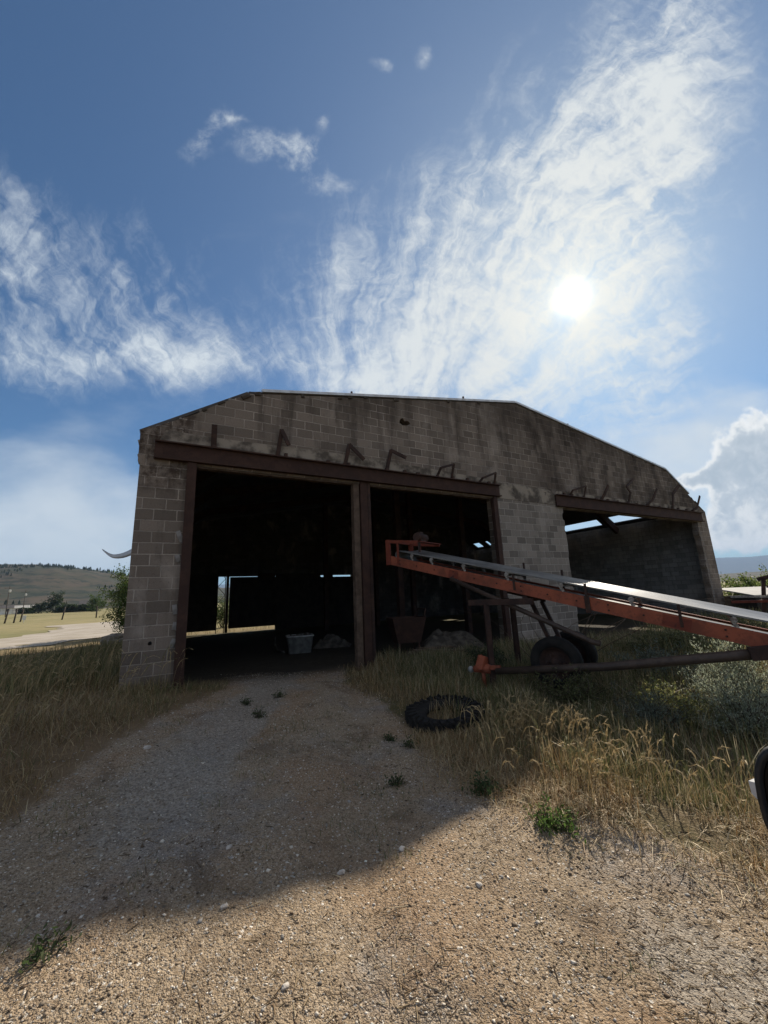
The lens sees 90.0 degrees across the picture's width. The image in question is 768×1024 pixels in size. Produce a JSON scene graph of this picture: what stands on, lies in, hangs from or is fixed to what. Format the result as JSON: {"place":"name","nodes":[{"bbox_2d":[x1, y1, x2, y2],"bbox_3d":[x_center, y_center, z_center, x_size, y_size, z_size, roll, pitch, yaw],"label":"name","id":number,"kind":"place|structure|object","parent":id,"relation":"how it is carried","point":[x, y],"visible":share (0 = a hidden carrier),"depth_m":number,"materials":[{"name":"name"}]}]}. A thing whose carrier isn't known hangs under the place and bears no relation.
{"place":"outdoors","nodes":[
{"label":"outdoors","id":0,"kind":"place"},
{"bbox_2d":[0,621,123,648],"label":"road","id":1,"kind":"structure","parent":0,"point":[65,633],"depth_m":20.94,"materials":[{"name":"beige gravel"}]},
{"bbox_2d":[0,655,229,837],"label":"bank grass","id":2,"kind":"structure","parent":0,"point":[87,711],"depth_m":4.22,"materials":[{"name":"green plant"}]},
{"bbox_2d":[0,626,266,700],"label":"meadow grass","id":3,"kind":"structure","parent":0,"point":[77,662],"depth_m":7.44,"materials":[{"name":"green plant"}]},
{"bbox_2d":[0,555,767,1023],"bbox_3d":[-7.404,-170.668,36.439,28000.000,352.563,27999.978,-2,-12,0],"label":"ground","id":4,"kind":"structure","parent":0,"point":[238,655],"depth_m":2.14,"materials":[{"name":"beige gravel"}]},
{"bbox_2d":[0,605,14,614],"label":"farmhouse","id":5,"kind":"object","parent":4,"relation":"on","point":[3,609],"visible":0.76,"depth_m":146.20,"materials":[{"name":"white"}]},
{"bbox_2d":[12,605,33,613],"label":"farmhouse","id":6,"kind":"object","parent":4,"relation":"on","point":[18,606],"visible":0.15,"depth_m":152.27,"materials":[{"name":"white"}]},
{"bbox_2d":[17,607,33,613],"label":"hedge","id":7,"kind":"object","parent":4,"relation":"on","point":[26,611],"visible":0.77,"depth_m":135.71,"materials":[{"name":"green plant"}]},
{"bbox_2d":[30,600,53,613],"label":"dark tree","id":8,"kind":"object","parent":4,"relation":"on","point":[37,609],"visible":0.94,"depth_m":131.23,"materials":[{"name":"green plant"}]},
{"bbox_2d":[18,919,82,978],"bbox_3d":[-1.424,1.837,1.624,0.202,0.115,0.240,-2,-12,0],"label":"gravel weed","id":9,"kind":"object","parent":4,"relation":"on","point":[37,956],"visible":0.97,"depth_m":1.62,"materials":[{"name":"green plant"}]},
{"bbox_2d":[42,590,66,612],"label":"dark tree","id":10,"kind":"object","parent":4,"relation":"on","point":[55,602],"visible":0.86,"depth_m":132.29,"materials":[{"name":"green plant"}]},
{"bbox_2d":[3,606,110,623],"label":"field fence","id":11,"kind":"object","parent":4,"relation":"on","point":[40,612],"visible":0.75,"depth_m":48.51,"materials":[{"name":"brown wood"}]},
{"bbox_2d":[53,604,101,612],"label":"hedge","id":12,"kind":"object","parent":4,"relation":"on","point":[80,608],"visible":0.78,"depth_m":125.20,"materials":[{"name":"green plant"}]},
{"bbox_2d":[79,600,92,604],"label":"farmhouse","id":13,"kind":"object","parent":4,"relation":"on","point":[83,601],"visible":0.09,"depth_m":153.97,"materials":[{"name":"white"}]},
{"bbox_2d":[0,640,192,757],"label":"stalk grass","id":14,"kind":"structure","parent":4,"relation":"on","point":[28,673],"depth_m":4.45,"materials":[{"name":"plant"}]},
{"bbox_2d":[86,594,115,611],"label":"dark tree","id":15,"kind":"object","parent":4,"relation":"on","point":[95,601],"visible":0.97,"depth_m":117.27,"materials":[{"name":"green plant"}]},
{"bbox_2d":[100,633,122,644],"bbox_3d":[-10.663,5.130,15.253,0.852,0.588,0.698,-2,-12,0],"label":"rubble stone","id":16,"kind":"object","parent":4,"relation":"on","point":[115,636],"visible":0.35,"depth_m":15.02,"materials":[{"name":"grey stone"}]},
{"bbox_2d":[97,563,128,632],"bbox_3d":[-12.233,4.630,19.242,3.766,4.343,3.662,5,-14,-32],"label":"leafy tree","id":17,"kind":"object","parent":4,"relation":"on","point":[120,599],"visible":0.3,"depth_m":18.63,"materials":[{"name":"green plant"}]},
{"bbox_2d":[142,745,151,749],"bbox_3d":[-2.161,2.143,3.500,0.059,0.031,0.062,-9,-14,29],"label":"loose stone","id":18,"kind":"object","parent":4,"relation":"on","point":[146,747],"visible":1,"depth_m":3.49,"materials":[{"name":"grey stone"}]},
{"bbox_2d":[217,596,228,627],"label":"leafy shrub","id":19,"kind":"object","parent":4,"relation":"on","point":[219,617],"visible":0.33,"depth_m":21.92,"materials":[{"name":"green plant"}]},
{"bbox_2d":[220,903,227,909],"bbox_3d":[-0.777,1.917,1.869,0.041,0.016,0.027,6,-15,-36],"label":"loose stone","id":20,"kind":"object","parent":4,"relation":"on","point":[224,906],"visible":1,"depth_m":1.86,"materials":[{"name":"grey stone"}]},
{"bbox_2d":[240,697,253,705],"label":"gravel weed","id":21,"kind":"object","parent":4,"relation":"on","point":[246,702],"visible":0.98,"depth_m":5.11,"materials":[{"name":"green plant"}]},
{"bbox_2d":[251,705,266,719],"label":"gravel weed","id":22,"kind":"object","parent":4,"relation":"on","point":[259,715],"visible":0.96,"depth_m":4.46,"materials":[{"name":"green plant"}]},
{"bbox_2d":[271,688,286,698],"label":"gravel weed","id":23,"kind":"object","parent":4,"relation":"on","point":[279,694],"visible":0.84,"depth_m":5.33,"materials":[{"name":"green plant"}]},
{"bbox_2d":[274,636,284,652],"bbox_3d":[-2.861,3.589,10.400,0.114,0.340,1.154,4,-14,-27],"label":"hose","id":24,"kind":"object","parent":4,"relation":"on","point":[279,650],"visible":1,"depth_m":10.43,"materials":[{"name":"black rubber"}]},
{"bbox_2d":[281,982,288,990],"bbox_3d":[-0.389,1.872,1.516,0.031,0.013,0.028,-1,-12,-9],"label":"loose stone","id":25,"kind":"object","parent":4,"relation":"on","point":[284,986],"visible":1,"depth_m":1.51,"materials":[{"name":"white stone"}]},
{"bbox_2d":[285,632,313,653],"bbox_3d":[-2.204,3.406,10.031,0.700,0.492,0.540,1,-13,-17],"label":"plastic tub","id":26,"kind":"object","parent":4,"relation":"on","point":[298,643],"visible":1,"depth_m":9.81,"materials":[{"name":"grey plastic"}]},
{"bbox_2d":[313,634,351,648],"bbox_3d":[-1.463,3.647,10.893,1.100,0.367,0.700,-2,-12,0],"label":"tarp","id":27,"kind":"object","parent":4,"relation":"on","point":[331,641],"visible":0.96,"depth_m":10.66,"materials":[{"name":"grey fabric"}]},
{"bbox_2d":[337,869,344,874],"bbox_3d":[-0.244,2.040,2.176,0.050,0.018,0.038,1,-13,-17],"label":"loose stone","id":28,"kind":"object","parent":4,"relation":"on","point":[341,872],"visible":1,"depth_m":2.17,"materials":[{"name":"grey stone"}]},
{"bbox_2d":[0,673,757,1023],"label":"soil crumbs","id":29,"kind":"object","parent":4,"relation":"on","point":[666,995],"visible":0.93,"depth_m":2.00,"materials":[{"name":"brown soil"}]},
{"bbox_2d":[1,675,766,986],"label":"sprigs","id":30,"kind":"object","parent":4,"relation":"on","point":[239,755],"visible":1,"depth_m":2.57,"materials":[{"name":"green plant"}]},
{"bbox_2d":[0,670,767,1023],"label":"gravel stones","id":31,"kind":"object","parent":4,"relation":"on","point":[302,970],"visible":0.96,"depth_m":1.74,"materials":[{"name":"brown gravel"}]},
{"bbox_2d":[383,733,396,742],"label":"gravel weed","id":32,"kind":"object","parent":4,"relation":"on","point":[391,738],"visible":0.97,"depth_m":4.01,"materials":[{"name":"green plant"}]},
{"bbox_2d":[383,770,405,789],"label":"gravel weed","id":33,"kind":"object","parent":4,"relation":"on","point":[394,781],"visible":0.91,"depth_m":3.14,"materials":[{"name":"green plant"}]},
{"bbox_2d":[399,845,404,851],"bbox_3d":[0.111,2.075,2.368,0.035,0.018,0.051,-9,-14,28],"label":"loose stone","id":34,"kind":"object","parent":4,"relation":"on","point":[401,848],"visible":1,"depth_m":2.36,"materials":[{"name":"grey stone"}]},
{"bbox_2d":[386,608,425,651],"bbox_3d":[0.555,2.885,9.352,0.859,1.027,0.640,1,-12,-14],"label":"hopper cart","id":35,"kind":"object","parent":4,"relation":"on","point":[406,629],"visible":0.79,"depth_m":9.12,"materials":[{"name":"metal"}]},
{"bbox_2d":[398,734,421,749],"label":"gravel weed","id":36,"kind":"object","parent":4,"relation":"on","point":[407,744],"visible":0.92,"depth_m":3.88,"materials":[{"name":"green plant"}]},
{"bbox_2d":[102,389,725,691],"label":"block barn","id":37,"kind":"structure","parent":4,"relation":"on","point":[288,498],"depth_m":10.92,"materials":[{"name":"concrete"}]},
{"bbox_2d":[187,575,217,632],"bbox_3d":[-8.626,4.192,17.708,1.730,2.570,0.100,4,-14,-28],"label":"back door","id":38,"kind":"structure","parent":37,"relation":"in","point":[202,602],"depth_m":17.81,"materials":[{"name":"black"}]},
{"bbox_2d":[228,576,275,628],"bbox_3d":[-6.391,4.403,18.899,2.290,2.405,0.100,4,-14,-28],"label":"back door","id":39,"kind":"structure","parent":37,"relation":"in","point":[251,599],"depth_m":18.84,"materials":[{"name":"black"}]},
{"bbox_2d":[275,573,320,628],"bbox_3d":[-4.404,4.682,19.832,2.380,3.000,0.100,4,-14,-28],"label":"back door","id":40,"kind":"structure","parent":37,"relation":"in","point":[297,595],"depth_m":19.83,"materials":[{"name":"black"}]},
{"bbox_2d":[321,576,353,625],"bbox_3d":[-2.519,4.936,20.924,2.000,2.800,0.100,4,-14,-28],"label":"back door","id":41,"kind":"structure","parent":37,"relation":"in","point":[340,588],"depth_m":20.99,"materials":[{"name":"black"}]},
{"bbox_2d":[404,693,484,734],"bbox_3d":[0.720,2.454,4.556,0.961,0.282,0.955,-3,-9,-18],"label":"tractor tyre","id":42,"kind":"object","parent":4,"relation":"on","point":[416,713],"visible":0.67,"depth_m":4.43,"materials":[{"name":"rubber"}]},
{"bbox_2d":[417,628,485,649],"bbox_3d":[1.689,3.167,9.636,1.700,0.494,1.200,-2,-12,0],"label":"scrap heap","id":43,"kind":"object","parent":4,"relation":"on","point":[438,637],"visible":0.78,"depth_m":9.35,"materials":[{"name":"grey metal"}]},
{"bbox_2d":[476,882,482,887],"bbox_3d":[0.507,1.985,2.049,0.031,0.016,0.040,3,-13,-24],"label":"loose stone","id":44,"kind":"object","parent":4,"relation":"on","point":[479,884],"visible":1,"depth_m":2.04,"materials":[{"name":"white stone"}]},
{"bbox_2d":[461,769,507,798],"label":"green weed","id":45,"kind":"object","parent":4,"relation":"on","point":[479,785],"visible":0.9,"depth_m":2.92,"materials":[{"name":"green plant"}]},
{"bbox_2d":[462,638,520,665],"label":"leafy weed","id":46,"kind":"object","parent":4,"relation":"on","point":[476,654],"visible":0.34,"depth_m":6.80,"materials":[{"name":"green plant"}]},
{"bbox_2d":[520,790,586,844],"bbox_3d":[1.110,2.005,2.507,0.377,0.257,0.389,-2,-12,0],"label":"green weed","id":47,"kind":"object","parent":4,"relation":"on","point":[546,821],"visible":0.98,"depth_m":2.50,"materials":[{"name":"green plant"}]},
{"bbox_2d":[385,532,767,689],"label":"belt conveyor","id":48,"kind":"object","parent":4,"relation":"on","point":[563,649],"visible":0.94,"depth_m":5.38,"materials":[{"name":"red metal"}]},
{"bbox_2d":[520,663,635,714],"bbox_3d":[2.369,2.306,4.922,1.346,0.807,1.400,-2,-12,0],"label":"leafy weed","id":49,"kind":"object","parent":4,"relation":"on","point":[574,690],"visible":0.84,"depth_m":4.79,"materials":[{"name":"green plant"}]},
{"bbox_2d":[402,723,767,941],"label":"dry stubble","id":50,"kind":"object","parent":4,"relation":"on","point":[553,788],"visible":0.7,"depth_m":2.78,"materials":[{"name":"beige plant"}]},
{"bbox_2d":[442,597,732,659],"bbox_3d":[4.047,2.134,6.623,5.308,1.162,2.794,1,-13,-16],"label":"bare bramble","id":51,"kind":"object","parent":4,"relation":"on","point":[585,626],"visible":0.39,"depth_m":6.44,"materials":[{"name":"brown plant"}]},
{"bbox_2d":[456,687,762,849],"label":"seed grass","id":52,"kind":"structure","parent":4,"relation":"on","point":[523,707],"depth_m":3.19,"materials":[{"name":"plant"}]},
{"bbox_2d":[600,677,692,738],"bbox_3d":[2.798,2.117,4.085,0.813,0.587,0.881,-13,-16,39],"label":"sagebrush","id":53,"kind":"object","parent":4,"relation":"on","point":[646,709],"visible":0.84,"depth_m":4.01,"materials":[{"name":"green plant"}]},
{"bbox_2d":[599,628,703,683],"bbox_3d":[4.286,2.308,6.251,1.350,0.803,1.407,-2,-12,0],"label":"leafy weed","id":54,"kind":"object","parent":4,"relation":"on","point":[653,650],"visible":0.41,"depth_m":6.20,"materials":[{"name":"green plant"}]},
{"bbox_2d":[611,612,745,655],"bbox_3d":[5.665,2.515,7.551,2.094,1.088,1.777,-7,-13,19],"label":"leafy weed","id":55,"kind":"object","parent":4,"relation":"on","point":[630,644],"visible":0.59,"depth_m":7.59,"materials":[{"name":"green plant"}]},
{"bbox_2d":[618,671,761,738],"bbox_3d":[3.237,2.113,4.208,1.136,0.743,0.955,-7,-13,21],"label":"rabbitbrush","id":56,"kind":"object","parent":4,"relation":"on","point":[681,701],"visible":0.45,"depth_m":4.26,"materials":[{"name":"green plant"}]},
{"bbox_2d":[632,605,767,691],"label":"field grass","id":57,"kind":"structure","parent":4,"relation":"on","point":[699,638],"depth_m":7.59,"materials":[{"name":"green plant"}]},
{"bbox_2d":[661,646,767,735],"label":"sagebrush","id":58,"kind":"object","parent":4,"relation":"on","point":[747,685],"visible":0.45,"depth_m":4.14,"materials":[{"name":"green plant"}]},
{"bbox_2d":[681,667,767,744],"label":"sagebrush","id":59,"kind":"object","parent":4,"relation":"on","point":[752,715],"visible":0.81,"depth_m":3.74,"materials":[{"name":"green plant"}]},
{"bbox_2d":[683,634,767,693],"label":"sagebrush","id":60,"kind":"object","parent":4,"relation":"on","point":[730,664],"visible":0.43,"depth_m":5.10,"materials":[{"name":"green plant"}]},
{"bbox_2d":[712,613,767,628],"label":"leafy weed","id":61,"kind":"object","parent":4,"relation":"on","point":[751,624],"visible":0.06,"depth_m":9.03,"materials":[{"name":"green plant"}]},
{"bbox_2d":[720,566,767,595],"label":"leafy shrub","id":62,"kind":"object","parent":4,"relation":"on","point":[745,581],"visible":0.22,"depth_m":20.50,"materials":[{"name":"green plant"}]},
{"bbox_2d":[722,586,767,612],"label":"shed","id":63,"kind":"structure","parent":4,"relation":"on","point":[749,591],"depth_m":14.06,"materials":[{"name":"white metal"}]},
{"bbox_2d":[730,575,767,627],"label":"farm implement","id":64,"kind":"object","parent":4,"relation":"on","point":[763,596],"visible":0.87,"depth_m":10.67,"materials":[{"name":"metal"}]},
{"bbox_2d":[748,746,767,829],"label":"parked car","id":65,"kind":"object","parent":4,"relation":"on","point":[758,784],"visible":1,"depth_m":0.75,"materials":[{"name":"black paint"}]},
{"bbox_2d":[0,0,767,583],"label":"sky","id":66,"kind":"structure","parent":0,"point":[558,209],"materials":[{"name":"blue"}]},
{"bbox_2d":[338,624,767,834],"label":"yard grass","id":67,"kind":"structure","parent":0,"point":[435,670],"depth_m":4.18,"materials":[{"name":"green plant"}]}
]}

